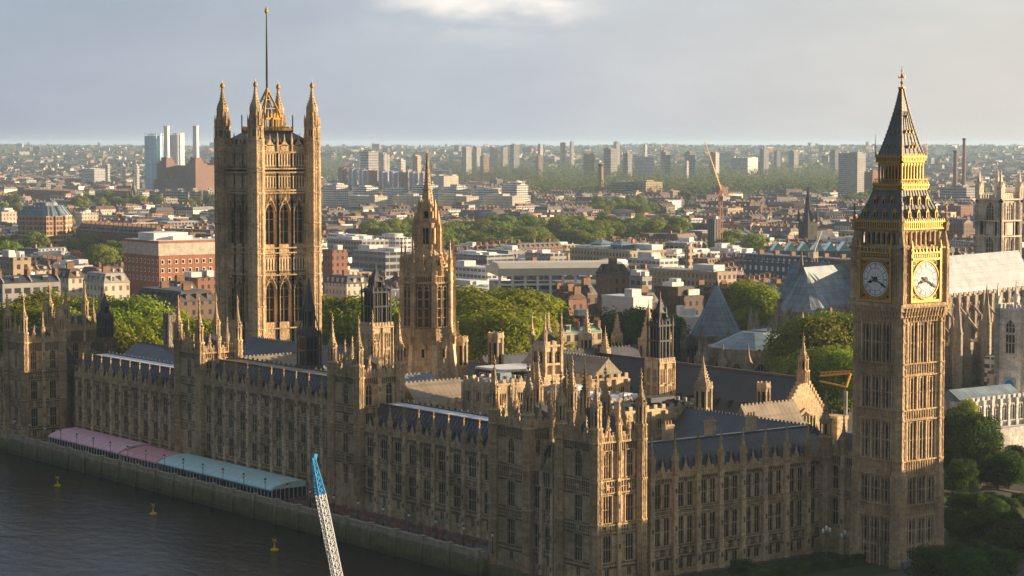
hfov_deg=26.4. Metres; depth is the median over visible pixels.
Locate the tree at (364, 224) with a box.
[358,222,378,227]
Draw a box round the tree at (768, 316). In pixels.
[742,312,771,330]
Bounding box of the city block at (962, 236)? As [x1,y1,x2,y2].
[952,234,973,240]
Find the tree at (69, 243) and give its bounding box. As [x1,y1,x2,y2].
[59,237,81,251]
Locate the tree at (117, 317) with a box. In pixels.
[89,307,153,349]
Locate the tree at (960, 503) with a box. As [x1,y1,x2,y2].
[948,493,967,508]
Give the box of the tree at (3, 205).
[0,202,9,208]
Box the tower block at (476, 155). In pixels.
[473,146,480,169]
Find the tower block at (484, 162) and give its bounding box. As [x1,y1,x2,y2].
[480,155,488,180]
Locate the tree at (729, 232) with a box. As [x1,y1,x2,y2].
[721,229,743,239]
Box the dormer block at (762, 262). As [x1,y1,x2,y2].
[744,250,845,281]
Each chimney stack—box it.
[597,164,603,190]
[953,150,957,186]
[962,138,965,184]
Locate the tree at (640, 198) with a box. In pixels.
[632,194,647,203]
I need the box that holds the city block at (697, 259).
[677,254,720,264]
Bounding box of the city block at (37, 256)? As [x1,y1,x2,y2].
[30,250,62,264]
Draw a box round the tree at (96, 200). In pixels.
[92,197,106,204]
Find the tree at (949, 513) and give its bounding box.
[944,507,965,530]
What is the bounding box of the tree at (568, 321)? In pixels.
[498,292,574,326]
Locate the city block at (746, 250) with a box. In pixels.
[721,248,755,257]
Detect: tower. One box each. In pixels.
[2,293,67,437]
[46,282,106,427]
[95,288,115,351]
[173,296,242,456]
[214,6,321,344]
[296,272,323,369]
[326,310,404,509]
[359,269,394,367]
[395,149,459,380]
[488,354,577,573]
[526,311,564,390]
[554,363,647,575]
[644,292,675,396]
[707,216,719,247]
[838,152,865,198]
[848,70,950,568]
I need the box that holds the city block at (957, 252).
[953,246,974,254]
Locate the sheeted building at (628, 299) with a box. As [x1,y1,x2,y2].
[601,288,652,321]
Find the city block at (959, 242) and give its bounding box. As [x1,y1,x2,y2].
[948,237,974,250]
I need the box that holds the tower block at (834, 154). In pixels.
[830,149,839,173]
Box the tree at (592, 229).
[583,226,605,235]
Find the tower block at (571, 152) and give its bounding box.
[570,141,573,166]
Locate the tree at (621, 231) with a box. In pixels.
[611,224,629,237]
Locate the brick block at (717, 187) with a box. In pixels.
[712,185,727,194]
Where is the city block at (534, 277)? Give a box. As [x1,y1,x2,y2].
[510,276,535,279]
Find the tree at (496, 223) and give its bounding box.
[490,220,512,229]
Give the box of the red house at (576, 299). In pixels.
[555,283,586,319]
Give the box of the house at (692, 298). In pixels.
[679,289,703,315]
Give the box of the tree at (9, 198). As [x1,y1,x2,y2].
[3,194,20,204]
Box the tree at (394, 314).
[348,297,398,344]
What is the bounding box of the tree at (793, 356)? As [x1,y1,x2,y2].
[778,349,851,411]
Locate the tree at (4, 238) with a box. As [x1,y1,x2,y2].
[0,235,16,241]
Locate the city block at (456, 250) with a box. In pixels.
[454,244,487,252]
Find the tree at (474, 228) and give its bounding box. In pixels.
[466,225,486,230]
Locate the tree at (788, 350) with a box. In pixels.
[757,314,852,369]
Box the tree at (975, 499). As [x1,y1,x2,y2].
[964,493,985,509]
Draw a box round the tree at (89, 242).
[79,237,98,250]
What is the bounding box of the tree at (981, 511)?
[967,508,986,515]
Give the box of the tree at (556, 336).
[521,321,579,353]
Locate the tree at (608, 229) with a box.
[589,222,615,237]
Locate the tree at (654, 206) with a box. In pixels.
[644,202,659,213]
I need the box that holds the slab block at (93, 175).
[82,168,104,184]
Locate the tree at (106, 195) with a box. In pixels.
[100,191,115,200]
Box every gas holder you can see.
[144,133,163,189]
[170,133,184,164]
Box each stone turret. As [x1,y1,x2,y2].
[163,311,176,348]
[457,335,467,378]
[487,331,503,364]
[531,360,535,382]
[547,374,554,405]
[562,357,569,390]
[563,367,568,409]
[580,303,592,349]
[580,363,589,417]
[600,326,610,353]
[611,313,622,346]
[638,299,651,357]
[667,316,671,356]
[694,356,712,410]
[757,381,770,403]
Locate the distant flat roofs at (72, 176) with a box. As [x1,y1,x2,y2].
[0,142,1023,243]
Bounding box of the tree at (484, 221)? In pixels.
[470,218,492,226]
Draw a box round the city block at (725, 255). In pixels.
[721,251,764,258]
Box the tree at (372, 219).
[359,217,381,226]
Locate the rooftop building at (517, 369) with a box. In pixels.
[475,363,534,379]
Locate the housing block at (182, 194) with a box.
[176,189,187,200]
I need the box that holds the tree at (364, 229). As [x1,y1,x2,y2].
[356,224,381,234]
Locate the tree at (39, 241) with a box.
[21,235,52,247]
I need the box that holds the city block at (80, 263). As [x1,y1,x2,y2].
[50,259,92,269]
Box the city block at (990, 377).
[987,368,993,385]
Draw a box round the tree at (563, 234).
[555,227,577,243]
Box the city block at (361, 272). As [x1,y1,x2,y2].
[322,268,372,275]
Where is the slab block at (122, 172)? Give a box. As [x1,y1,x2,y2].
[120,163,125,182]
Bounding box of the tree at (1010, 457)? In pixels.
[988,449,1023,488]
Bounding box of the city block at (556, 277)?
[509,275,561,279]
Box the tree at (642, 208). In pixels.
[630,203,651,213]
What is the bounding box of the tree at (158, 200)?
[148,193,165,204]
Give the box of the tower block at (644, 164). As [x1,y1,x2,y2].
[635,157,653,177]
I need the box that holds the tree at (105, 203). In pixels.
[96,201,109,205]
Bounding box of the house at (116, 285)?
[82,266,129,299]
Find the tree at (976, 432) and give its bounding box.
[944,412,1004,480]
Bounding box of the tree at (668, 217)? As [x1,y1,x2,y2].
[664,214,676,220]
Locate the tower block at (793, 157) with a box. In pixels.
[789,150,798,173]
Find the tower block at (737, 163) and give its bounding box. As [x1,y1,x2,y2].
[731,157,757,175]
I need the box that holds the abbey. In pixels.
[694,170,1023,388]
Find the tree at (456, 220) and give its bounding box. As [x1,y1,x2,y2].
[443,218,460,224]
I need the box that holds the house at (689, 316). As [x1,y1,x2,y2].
[674,305,699,362]
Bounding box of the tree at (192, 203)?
[185,199,195,205]
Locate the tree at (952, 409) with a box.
[945,406,973,415]
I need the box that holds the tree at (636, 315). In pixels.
[593,305,675,348]
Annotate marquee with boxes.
[48,427,150,460]
[120,445,181,467]
[157,453,306,499]
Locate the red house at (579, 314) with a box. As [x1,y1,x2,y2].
[570,309,599,326]
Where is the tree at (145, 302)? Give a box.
[77,293,172,323]
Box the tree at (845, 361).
[809,345,852,414]
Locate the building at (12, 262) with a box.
[0,250,31,275]
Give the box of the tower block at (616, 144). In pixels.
[613,141,619,168]
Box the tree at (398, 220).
[384,218,407,227]
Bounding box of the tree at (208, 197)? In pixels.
[202,193,214,205]
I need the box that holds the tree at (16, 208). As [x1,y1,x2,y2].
[7,204,22,212]
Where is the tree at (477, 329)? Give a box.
[456,308,546,362]
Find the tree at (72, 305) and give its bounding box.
[56,298,92,309]
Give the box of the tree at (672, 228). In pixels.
[660,224,686,232]
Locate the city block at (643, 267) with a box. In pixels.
[629,264,647,274]
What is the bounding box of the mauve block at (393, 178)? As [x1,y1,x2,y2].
[389,170,397,188]
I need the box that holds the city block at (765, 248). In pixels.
[760,242,797,252]
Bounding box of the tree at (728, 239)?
[710,235,738,246]
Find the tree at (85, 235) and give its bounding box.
[79,231,100,243]
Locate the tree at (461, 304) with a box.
[456,293,559,331]
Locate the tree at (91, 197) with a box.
[83,193,94,201]
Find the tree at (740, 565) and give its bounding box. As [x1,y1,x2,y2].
[727,558,758,575]
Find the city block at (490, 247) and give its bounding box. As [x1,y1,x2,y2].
[478,241,503,248]
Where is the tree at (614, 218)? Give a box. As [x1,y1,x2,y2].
[604,216,626,223]
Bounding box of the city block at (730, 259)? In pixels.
[720,255,737,263]
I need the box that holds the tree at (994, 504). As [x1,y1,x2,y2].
[979,496,1009,512]
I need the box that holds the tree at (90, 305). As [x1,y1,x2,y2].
[70,301,126,311]
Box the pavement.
[959,482,1021,492]
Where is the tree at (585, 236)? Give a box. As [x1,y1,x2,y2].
[575,234,598,244]
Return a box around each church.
[128,176,148,201]
[796,185,835,238]
[994,281,1023,393]
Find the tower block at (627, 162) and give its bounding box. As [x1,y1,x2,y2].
[623,152,631,178]
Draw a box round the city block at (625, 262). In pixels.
[600,259,628,266]
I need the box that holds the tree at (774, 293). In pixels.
[768,285,780,297]
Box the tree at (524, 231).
[512,228,540,237]
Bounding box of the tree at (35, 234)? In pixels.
[22,231,50,246]
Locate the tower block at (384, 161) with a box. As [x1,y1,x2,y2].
[379,153,389,180]
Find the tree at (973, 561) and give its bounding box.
[935,546,996,575]
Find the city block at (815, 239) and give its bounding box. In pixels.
[808,236,830,242]
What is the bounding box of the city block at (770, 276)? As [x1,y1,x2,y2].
[744,271,775,282]
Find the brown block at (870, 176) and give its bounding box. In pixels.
[864,170,880,191]
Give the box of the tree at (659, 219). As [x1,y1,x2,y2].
[652,218,667,224]
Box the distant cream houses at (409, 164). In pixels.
[0,143,1023,243]
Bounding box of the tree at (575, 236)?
[566,230,591,243]
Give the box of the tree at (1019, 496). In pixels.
[1010,492,1023,507]
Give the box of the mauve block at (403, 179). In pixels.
[399,170,407,188]
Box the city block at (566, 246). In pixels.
[560,242,579,251]
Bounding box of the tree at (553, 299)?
[465,289,560,324]
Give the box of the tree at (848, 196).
[845,194,854,199]
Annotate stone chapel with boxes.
[944,384,1023,451]
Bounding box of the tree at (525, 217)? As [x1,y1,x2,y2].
[514,212,538,226]
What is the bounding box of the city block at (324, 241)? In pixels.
[321,234,326,246]
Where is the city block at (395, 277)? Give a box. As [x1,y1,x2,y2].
[389,270,398,281]
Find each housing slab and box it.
[322,183,347,206]
[352,185,377,195]
[382,187,407,205]
[412,183,437,204]
[442,184,467,194]
[471,187,497,206]
[501,182,527,203]
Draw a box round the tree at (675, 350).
[612,311,680,360]
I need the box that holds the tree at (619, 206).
[612,202,630,209]
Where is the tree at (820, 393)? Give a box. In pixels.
[789,345,852,413]
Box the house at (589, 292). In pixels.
[580,278,597,314]
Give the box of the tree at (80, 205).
[75,203,85,207]
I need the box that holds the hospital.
[97,188,136,205]
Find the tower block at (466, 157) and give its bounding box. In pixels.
[462,147,470,175]
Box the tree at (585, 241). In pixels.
[572,233,602,244]
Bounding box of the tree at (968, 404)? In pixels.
[956,398,980,413]
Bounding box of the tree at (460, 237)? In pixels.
[454,231,471,244]
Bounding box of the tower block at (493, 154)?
[490,146,496,171]
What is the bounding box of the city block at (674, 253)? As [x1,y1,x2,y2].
[666,248,699,257]
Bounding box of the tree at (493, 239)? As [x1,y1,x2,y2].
[476,237,496,244]
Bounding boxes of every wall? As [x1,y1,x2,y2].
[0,438,4,448]
[4,431,487,575]
[487,564,539,575]
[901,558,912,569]
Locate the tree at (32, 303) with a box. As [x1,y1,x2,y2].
[2,300,62,312]
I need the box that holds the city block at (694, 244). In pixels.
[681,242,697,248]
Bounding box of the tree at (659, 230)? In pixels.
[649,227,662,232]
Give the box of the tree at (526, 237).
[512,234,533,242]
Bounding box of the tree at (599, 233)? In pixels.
[589,230,606,238]
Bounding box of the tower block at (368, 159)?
[360,150,377,183]
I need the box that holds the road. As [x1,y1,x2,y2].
[944,475,1023,575]
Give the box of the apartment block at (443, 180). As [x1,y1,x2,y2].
[433,174,458,190]
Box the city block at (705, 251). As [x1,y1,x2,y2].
[682,248,719,258]
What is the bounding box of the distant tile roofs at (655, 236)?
[0,142,1023,258]
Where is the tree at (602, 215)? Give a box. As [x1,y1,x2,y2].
[594,211,613,220]
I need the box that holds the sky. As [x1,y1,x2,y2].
[0,0,1023,146]
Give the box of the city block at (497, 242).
[477,239,511,246]
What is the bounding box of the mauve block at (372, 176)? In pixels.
[368,169,376,186]
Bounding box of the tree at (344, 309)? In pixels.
[322,300,394,345]
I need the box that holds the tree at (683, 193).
[678,191,691,198]
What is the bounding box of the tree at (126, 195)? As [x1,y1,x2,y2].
[121,192,130,199]
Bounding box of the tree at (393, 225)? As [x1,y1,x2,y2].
[378,220,399,229]
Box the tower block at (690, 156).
[685,151,695,176]
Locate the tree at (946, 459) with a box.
[943,410,964,470]
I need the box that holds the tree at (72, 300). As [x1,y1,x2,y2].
[39,296,91,309]
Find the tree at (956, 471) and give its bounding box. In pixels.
[944,458,981,492]
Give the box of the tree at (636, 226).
[626,220,643,238]
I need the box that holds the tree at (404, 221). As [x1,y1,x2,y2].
[397,218,410,231]
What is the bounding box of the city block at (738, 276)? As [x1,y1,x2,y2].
[691,267,747,280]
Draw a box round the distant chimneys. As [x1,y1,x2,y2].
[0,171,1023,242]
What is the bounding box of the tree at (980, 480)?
[970,458,995,484]
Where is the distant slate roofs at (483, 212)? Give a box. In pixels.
[0,142,1023,245]
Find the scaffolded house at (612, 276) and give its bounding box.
[596,258,629,314]
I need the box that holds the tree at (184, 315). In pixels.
[164,306,191,321]
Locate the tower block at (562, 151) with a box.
[560,142,564,168]
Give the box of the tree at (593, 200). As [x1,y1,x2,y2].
[588,196,603,204]
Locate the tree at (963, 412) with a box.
[943,408,980,463]
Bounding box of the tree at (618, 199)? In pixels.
[613,197,626,203]
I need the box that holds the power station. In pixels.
[154,126,246,194]
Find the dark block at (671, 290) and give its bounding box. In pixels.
[655,278,693,313]
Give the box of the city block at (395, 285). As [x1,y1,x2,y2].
[381,281,398,288]
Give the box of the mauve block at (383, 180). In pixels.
[379,170,387,189]
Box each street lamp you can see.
[822,525,830,558]
[840,530,848,555]
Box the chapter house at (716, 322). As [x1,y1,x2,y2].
[680,279,740,363]
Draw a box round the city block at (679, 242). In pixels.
[665,237,702,248]
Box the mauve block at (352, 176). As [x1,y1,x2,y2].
[348,168,356,186]
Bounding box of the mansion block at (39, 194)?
[19,188,76,201]
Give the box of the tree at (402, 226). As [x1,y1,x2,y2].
[392,221,408,231]
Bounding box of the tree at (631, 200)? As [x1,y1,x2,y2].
[624,197,636,204]
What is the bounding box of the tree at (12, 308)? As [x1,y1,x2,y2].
[0,301,33,355]
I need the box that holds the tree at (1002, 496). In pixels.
[994,494,1010,505]
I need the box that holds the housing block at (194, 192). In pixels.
[189,188,201,204]
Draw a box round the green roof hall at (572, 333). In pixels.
[551,317,601,350]
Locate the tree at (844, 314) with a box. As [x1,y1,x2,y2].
[795,311,852,413]
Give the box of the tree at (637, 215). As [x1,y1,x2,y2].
[628,213,650,219]
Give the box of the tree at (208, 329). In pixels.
[155,318,211,343]
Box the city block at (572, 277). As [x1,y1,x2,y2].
[561,275,595,279]
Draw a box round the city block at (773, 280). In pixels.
[738,276,785,282]
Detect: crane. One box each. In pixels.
[310,453,342,575]
[705,142,726,242]
[809,230,821,261]
[820,370,851,430]
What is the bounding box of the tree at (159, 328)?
[114,312,183,342]
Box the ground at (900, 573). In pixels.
[86,181,1023,575]
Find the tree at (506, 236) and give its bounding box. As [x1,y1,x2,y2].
[495,234,520,243]
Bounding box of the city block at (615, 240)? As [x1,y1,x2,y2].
[602,237,642,242]
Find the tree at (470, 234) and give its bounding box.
[464,230,479,240]
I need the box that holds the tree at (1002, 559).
[984,546,1021,575]
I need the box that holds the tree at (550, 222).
[543,217,563,238]
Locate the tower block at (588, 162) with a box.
[583,153,593,177]
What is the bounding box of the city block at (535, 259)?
[531,257,569,275]
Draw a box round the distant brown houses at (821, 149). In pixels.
[0,143,1023,240]
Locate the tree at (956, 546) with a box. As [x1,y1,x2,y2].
[933,542,971,566]
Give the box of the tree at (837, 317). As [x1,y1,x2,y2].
[798,308,852,413]
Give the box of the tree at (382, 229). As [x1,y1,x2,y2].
[374,227,391,235]
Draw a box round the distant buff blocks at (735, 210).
[0,144,1017,237]
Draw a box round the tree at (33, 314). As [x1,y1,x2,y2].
[0,301,59,356]
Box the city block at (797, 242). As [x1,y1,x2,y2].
[776,237,811,247]
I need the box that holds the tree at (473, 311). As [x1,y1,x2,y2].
[456,299,547,359]
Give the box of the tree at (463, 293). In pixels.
[456,283,517,300]
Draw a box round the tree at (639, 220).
[628,217,646,225]
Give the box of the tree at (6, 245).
[0,240,23,252]
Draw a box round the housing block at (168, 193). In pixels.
[163,189,174,197]
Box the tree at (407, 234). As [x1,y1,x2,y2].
[391,228,411,236]
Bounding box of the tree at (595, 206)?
[590,203,605,210]
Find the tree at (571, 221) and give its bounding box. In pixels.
[564,217,581,228]
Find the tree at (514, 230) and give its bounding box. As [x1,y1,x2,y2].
[507,226,531,237]
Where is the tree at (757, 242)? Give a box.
[740,233,768,251]
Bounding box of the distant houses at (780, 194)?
[0,142,1023,247]
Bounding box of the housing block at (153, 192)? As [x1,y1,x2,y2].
[149,189,161,196]
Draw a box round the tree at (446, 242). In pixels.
[443,236,456,249]
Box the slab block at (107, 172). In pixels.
[105,163,109,181]
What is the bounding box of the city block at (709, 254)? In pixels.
[700,252,711,256]
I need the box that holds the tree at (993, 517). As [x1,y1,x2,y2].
[982,511,1010,541]
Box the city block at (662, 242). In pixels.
[640,240,668,249]
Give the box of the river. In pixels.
[0,449,468,575]
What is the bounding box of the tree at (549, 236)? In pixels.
[536,232,558,241]
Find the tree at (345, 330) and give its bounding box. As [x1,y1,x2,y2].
[322,294,363,345]
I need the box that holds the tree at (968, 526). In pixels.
[952,513,989,541]
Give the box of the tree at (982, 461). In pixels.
[959,446,993,483]
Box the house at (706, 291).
[695,278,730,308]
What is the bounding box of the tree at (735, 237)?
[731,233,745,240]
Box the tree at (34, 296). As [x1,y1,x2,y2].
[10,288,87,306]
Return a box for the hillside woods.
[0,143,1023,178]
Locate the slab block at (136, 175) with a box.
[134,163,139,188]
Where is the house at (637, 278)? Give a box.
[629,269,651,291]
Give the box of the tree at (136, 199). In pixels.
[132,195,145,203]
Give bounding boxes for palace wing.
[0,348,76,438]
[74,351,174,450]
[204,356,327,499]
[363,399,487,539]
[534,440,553,575]
[627,412,819,575]
[818,394,851,554]
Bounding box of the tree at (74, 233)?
[73,228,75,241]
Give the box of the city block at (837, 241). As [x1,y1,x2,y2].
[822,236,864,248]
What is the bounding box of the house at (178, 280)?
[169,275,196,288]
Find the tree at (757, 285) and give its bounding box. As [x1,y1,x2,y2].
[727,280,776,302]
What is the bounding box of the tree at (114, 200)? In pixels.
[108,196,123,205]
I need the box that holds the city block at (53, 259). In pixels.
[37,254,61,263]
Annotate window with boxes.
[14,350,16,368]
[15,380,18,399]
[15,407,18,425]
[31,351,36,369]
[31,381,37,399]
[31,408,37,426]
[50,350,55,368]
[50,380,56,398]
[50,407,56,425]
[73,342,78,359]
[77,381,81,397]
[78,406,81,422]
[86,382,90,399]
[87,407,90,424]
[95,384,99,401]
[96,409,99,426]
[105,386,108,402]
[105,411,109,428]
[114,388,118,405]
[114,413,118,431]
[124,390,128,407]
[124,415,128,433]
[133,392,137,408]
[133,417,137,435]
[143,393,147,411]
[143,420,147,437]
[153,395,157,413]
[154,422,157,439]
[163,397,167,415]
[163,424,167,442]
[187,358,190,377]
[187,403,191,420]
[187,430,191,448]
[206,359,211,375]
[206,388,210,396]
[206,405,210,424]
[207,433,211,452]
[217,390,221,398]
[217,408,221,426]
[217,435,222,454]
[228,392,232,401]
[228,410,233,428]
[229,438,233,457]
[231,207,233,242]
[232,284,233,319]
[239,207,241,243]
[240,285,242,320]
[240,394,244,403]
[240,412,244,431]
[240,440,245,459]
[251,414,256,433]
[252,396,256,405]
[252,443,256,462]
[264,398,268,407]
[264,417,269,436]
[264,445,268,465]
[266,204,273,244]
[266,282,274,322]
[275,419,280,438]
[276,400,280,409]
[276,448,281,467]
[280,205,287,243]
[281,282,288,321]
[288,403,293,412]
[288,421,293,441]
[288,450,293,470]
[294,204,301,243]
[295,281,302,320]
[300,424,305,443]
[301,405,305,414]
[301,453,306,473]
[313,407,318,417]
[313,426,318,446]
[343,383,347,404]
[343,413,348,423]
[343,433,347,453]
[343,463,348,484]
[361,332,363,346]
[366,384,372,405]
[366,415,371,423]
[367,436,372,457]
[367,467,372,488]
[376,333,380,347]
[380,439,386,460]
[380,470,386,491]
[386,333,390,347]
[386,383,391,403]
[394,442,400,463]
[394,473,401,495]
[403,286,407,326]
[407,286,410,326]
[409,444,415,466]
[409,476,415,498]
[417,286,422,327]
[423,447,429,469]
[423,479,429,501]
[424,286,429,327]
[436,286,441,327]
[438,450,444,472]
[438,482,445,505]
[440,511,443,520]
[442,286,447,326]
[453,453,459,475]
[453,486,459,508]
[465,390,469,400]
[468,456,475,478]
[468,489,475,511]
[470,518,473,527]
[475,392,479,402]
[484,459,487,481]
[484,492,487,514]
[485,393,488,403]
[501,393,506,403]
[507,438,513,464]
[507,480,514,507]
[507,518,514,545]
[519,392,522,402]
[533,351,536,362]
[534,486,538,509]
[534,524,538,548]
[536,440,542,459]
[540,351,542,362]
[545,488,549,511]
[545,526,549,551]
[545,558,548,567]
[547,352,551,362]
[555,351,559,362]
[574,450,581,477]
[574,494,581,522]
[574,533,581,561]
[575,567,579,575]
[603,496,611,524]
[603,536,611,564]
[604,452,611,479]
[620,386,624,392]
[625,533,633,560]
[626,449,633,476]
[626,494,633,521]
[627,566,631,575]
[646,368,649,382]
[646,385,649,395]
[652,369,656,383]
[653,386,656,394]
[655,485,660,510]
[655,519,660,547]
[655,561,659,572]
[656,418,661,429]
[661,369,665,383]
[661,386,665,394]
[664,484,669,509]
[664,518,669,546]
[664,560,669,571]
[669,368,673,382]
[669,385,672,394]
[678,482,683,507]
[679,516,683,544]
[679,558,683,568]
[687,481,692,506]
[687,515,692,543]
[687,556,692,567]
[691,344,697,363]
[701,479,706,504]
[701,513,706,541]
[702,554,705,565]
[709,553,714,564]
[710,478,715,503]
[710,511,715,539]
[724,476,728,501]
[724,510,728,537]
[724,551,728,561]
[731,363,742,368]
[732,475,737,500]
[732,508,737,536]
[732,549,736,559]
[746,473,750,498]
[746,507,750,534]
[746,547,750,558]
[754,364,766,371]
[754,506,759,533]
[754,546,759,557]
[755,472,759,497]
[768,471,772,495]
[768,504,772,531]
[768,544,772,555]
[775,543,780,553]
[776,470,781,494]
[776,503,780,530]
[790,468,794,492]
[790,501,793,528]
[790,541,793,551]
[797,500,802,527]
[797,540,801,550]
[798,467,802,491]
[811,466,815,489]
[811,498,814,525]
[811,538,814,548]
[832,465,837,489]
[832,498,837,525]
[951,304,953,322]
[960,303,962,327]
[968,302,971,324]
[977,301,979,336]
[986,405,989,417]
[994,404,998,421]
[1002,403,1006,420]
[1005,320,1015,353]
[1010,402,1014,419]
[1018,401,1022,419]
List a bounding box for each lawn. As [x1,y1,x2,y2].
[682,552,915,575]
[944,489,1023,559]
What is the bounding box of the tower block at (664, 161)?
[660,150,669,177]
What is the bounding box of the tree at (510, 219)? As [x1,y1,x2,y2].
[496,215,523,227]
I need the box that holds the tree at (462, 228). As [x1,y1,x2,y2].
[451,222,470,232]
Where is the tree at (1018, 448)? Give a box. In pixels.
[1003,444,1023,467]
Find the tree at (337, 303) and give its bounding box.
[322,293,357,341]
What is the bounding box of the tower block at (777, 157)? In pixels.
[774,150,779,169]
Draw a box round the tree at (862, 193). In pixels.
[857,192,869,196]
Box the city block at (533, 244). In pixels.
[506,239,562,251]
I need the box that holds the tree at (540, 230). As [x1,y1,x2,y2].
[531,227,552,237]
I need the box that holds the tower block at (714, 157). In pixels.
[710,152,718,177]
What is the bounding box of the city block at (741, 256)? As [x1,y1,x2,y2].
[736,252,773,261]
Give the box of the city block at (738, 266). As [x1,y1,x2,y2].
[721,260,743,274]
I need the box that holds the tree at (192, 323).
[182,316,211,337]
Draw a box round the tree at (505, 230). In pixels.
[486,226,511,235]
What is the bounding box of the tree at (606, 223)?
[592,220,613,227]
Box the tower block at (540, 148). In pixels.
[538,143,542,155]
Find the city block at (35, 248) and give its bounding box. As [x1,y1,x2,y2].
[17,243,68,259]
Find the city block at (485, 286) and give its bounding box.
[456,279,509,297]
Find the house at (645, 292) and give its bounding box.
[639,286,658,309]
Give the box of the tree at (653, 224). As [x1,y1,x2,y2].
[641,220,664,232]
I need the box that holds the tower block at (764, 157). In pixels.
[760,148,768,174]
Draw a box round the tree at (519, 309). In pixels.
[456,306,542,352]
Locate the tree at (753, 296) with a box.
[722,279,779,319]
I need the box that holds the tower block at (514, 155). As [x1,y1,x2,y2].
[510,144,518,172]
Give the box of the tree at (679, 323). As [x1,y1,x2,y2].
[667,311,691,361]
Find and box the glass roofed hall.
[770,241,850,257]
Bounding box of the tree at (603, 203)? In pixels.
[594,200,609,210]
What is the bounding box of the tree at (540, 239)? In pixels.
[522,234,547,241]
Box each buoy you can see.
[54,476,60,486]
[149,503,156,514]
[270,538,277,550]
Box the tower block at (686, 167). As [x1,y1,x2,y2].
[684,160,688,183]
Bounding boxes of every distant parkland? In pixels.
[321,153,343,179]
[446,157,537,182]
[527,160,844,196]
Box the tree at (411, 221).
[407,217,413,225]
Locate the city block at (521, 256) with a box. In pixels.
[515,254,524,260]
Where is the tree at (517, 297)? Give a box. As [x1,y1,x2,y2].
[474,286,567,327]
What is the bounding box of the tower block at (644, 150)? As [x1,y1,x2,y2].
[643,144,646,156]
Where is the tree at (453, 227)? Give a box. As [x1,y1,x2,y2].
[442,222,460,232]
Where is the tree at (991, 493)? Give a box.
[984,491,997,495]
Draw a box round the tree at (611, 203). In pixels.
[605,199,615,210]
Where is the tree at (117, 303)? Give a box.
[89,297,154,317]
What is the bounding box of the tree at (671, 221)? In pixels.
[664,216,689,227]
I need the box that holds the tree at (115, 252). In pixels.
[102,245,119,265]
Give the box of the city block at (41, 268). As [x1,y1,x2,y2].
[31,259,50,273]
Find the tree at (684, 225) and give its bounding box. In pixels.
[675,220,692,231]
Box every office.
[18,202,72,250]
[123,231,214,301]
[135,281,214,323]
[150,215,188,221]
[184,270,214,296]
[322,245,347,294]
[324,270,367,300]
[327,232,346,246]
[328,234,388,256]
[348,266,358,274]
[352,244,411,278]
[374,233,411,249]
[454,242,479,248]
[454,250,514,264]
[456,260,506,280]
[483,245,525,257]
[525,249,566,260]
[570,240,665,262]
[628,251,677,268]
[648,263,736,293]
[684,244,693,267]
[734,237,785,247]
[937,203,973,217]
[940,185,974,201]
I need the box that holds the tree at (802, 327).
[769,316,852,366]
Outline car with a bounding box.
[944,487,957,493]
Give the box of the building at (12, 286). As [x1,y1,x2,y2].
[0,266,60,307]
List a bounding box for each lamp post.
[462,525,464,545]
[491,531,493,552]
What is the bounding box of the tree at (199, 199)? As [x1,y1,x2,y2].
[192,196,203,204]
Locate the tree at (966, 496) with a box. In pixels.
[957,491,974,507]
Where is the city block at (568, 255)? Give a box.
[555,251,569,259]
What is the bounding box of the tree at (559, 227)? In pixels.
[550,223,573,241]
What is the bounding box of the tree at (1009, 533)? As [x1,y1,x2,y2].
[986,518,1023,554]
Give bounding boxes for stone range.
[71,347,106,427]
[124,341,173,362]
[243,335,350,366]
[243,352,298,365]
[337,342,478,377]
[405,371,434,382]
[405,375,487,410]
[461,371,532,414]
[474,344,640,376]
[522,352,629,393]
[543,383,648,412]
[590,395,693,441]
[659,406,833,445]
[737,399,809,424]
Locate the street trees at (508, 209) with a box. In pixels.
[1,175,1023,226]
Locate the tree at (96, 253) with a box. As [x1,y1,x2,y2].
[82,243,115,265]
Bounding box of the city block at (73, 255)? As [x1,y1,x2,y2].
[68,250,91,264]
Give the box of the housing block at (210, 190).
[203,188,214,206]
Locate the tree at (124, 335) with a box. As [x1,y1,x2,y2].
[107,315,162,354]
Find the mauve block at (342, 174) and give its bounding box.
[338,167,346,184]
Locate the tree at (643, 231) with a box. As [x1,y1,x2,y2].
[641,226,656,232]
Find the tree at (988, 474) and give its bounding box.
[979,457,1015,488]
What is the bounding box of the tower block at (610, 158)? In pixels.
[604,147,616,180]
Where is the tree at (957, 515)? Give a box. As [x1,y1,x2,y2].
[944,512,962,538]
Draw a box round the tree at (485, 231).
[481,229,502,235]
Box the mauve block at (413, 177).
[409,171,417,189]
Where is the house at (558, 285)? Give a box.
[554,281,573,297]
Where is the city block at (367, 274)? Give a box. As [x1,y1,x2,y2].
[359,272,387,278]
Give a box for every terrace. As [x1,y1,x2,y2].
[32,437,487,556]
[75,220,162,259]
[348,195,386,211]
[393,193,421,207]
[438,194,478,208]
[483,193,524,209]
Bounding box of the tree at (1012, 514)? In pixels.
[989,510,1023,533]
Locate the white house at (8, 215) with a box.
[0,208,16,224]
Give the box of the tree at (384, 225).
[375,222,392,229]
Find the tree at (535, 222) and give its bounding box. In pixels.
[522,217,548,229]
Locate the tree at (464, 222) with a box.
[459,219,476,225]
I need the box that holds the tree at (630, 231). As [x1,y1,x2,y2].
[621,224,636,237]
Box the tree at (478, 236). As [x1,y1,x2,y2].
[468,232,493,241]
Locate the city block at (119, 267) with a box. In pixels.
[81,262,123,275]
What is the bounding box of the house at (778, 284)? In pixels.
[762,277,783,294]
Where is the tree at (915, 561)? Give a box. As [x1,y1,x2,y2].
[909,546,949,568]
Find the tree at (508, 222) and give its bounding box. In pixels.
[501,221,517,230]
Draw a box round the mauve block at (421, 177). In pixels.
[419,171,424,182]
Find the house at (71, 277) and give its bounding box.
[58,263,84,300]

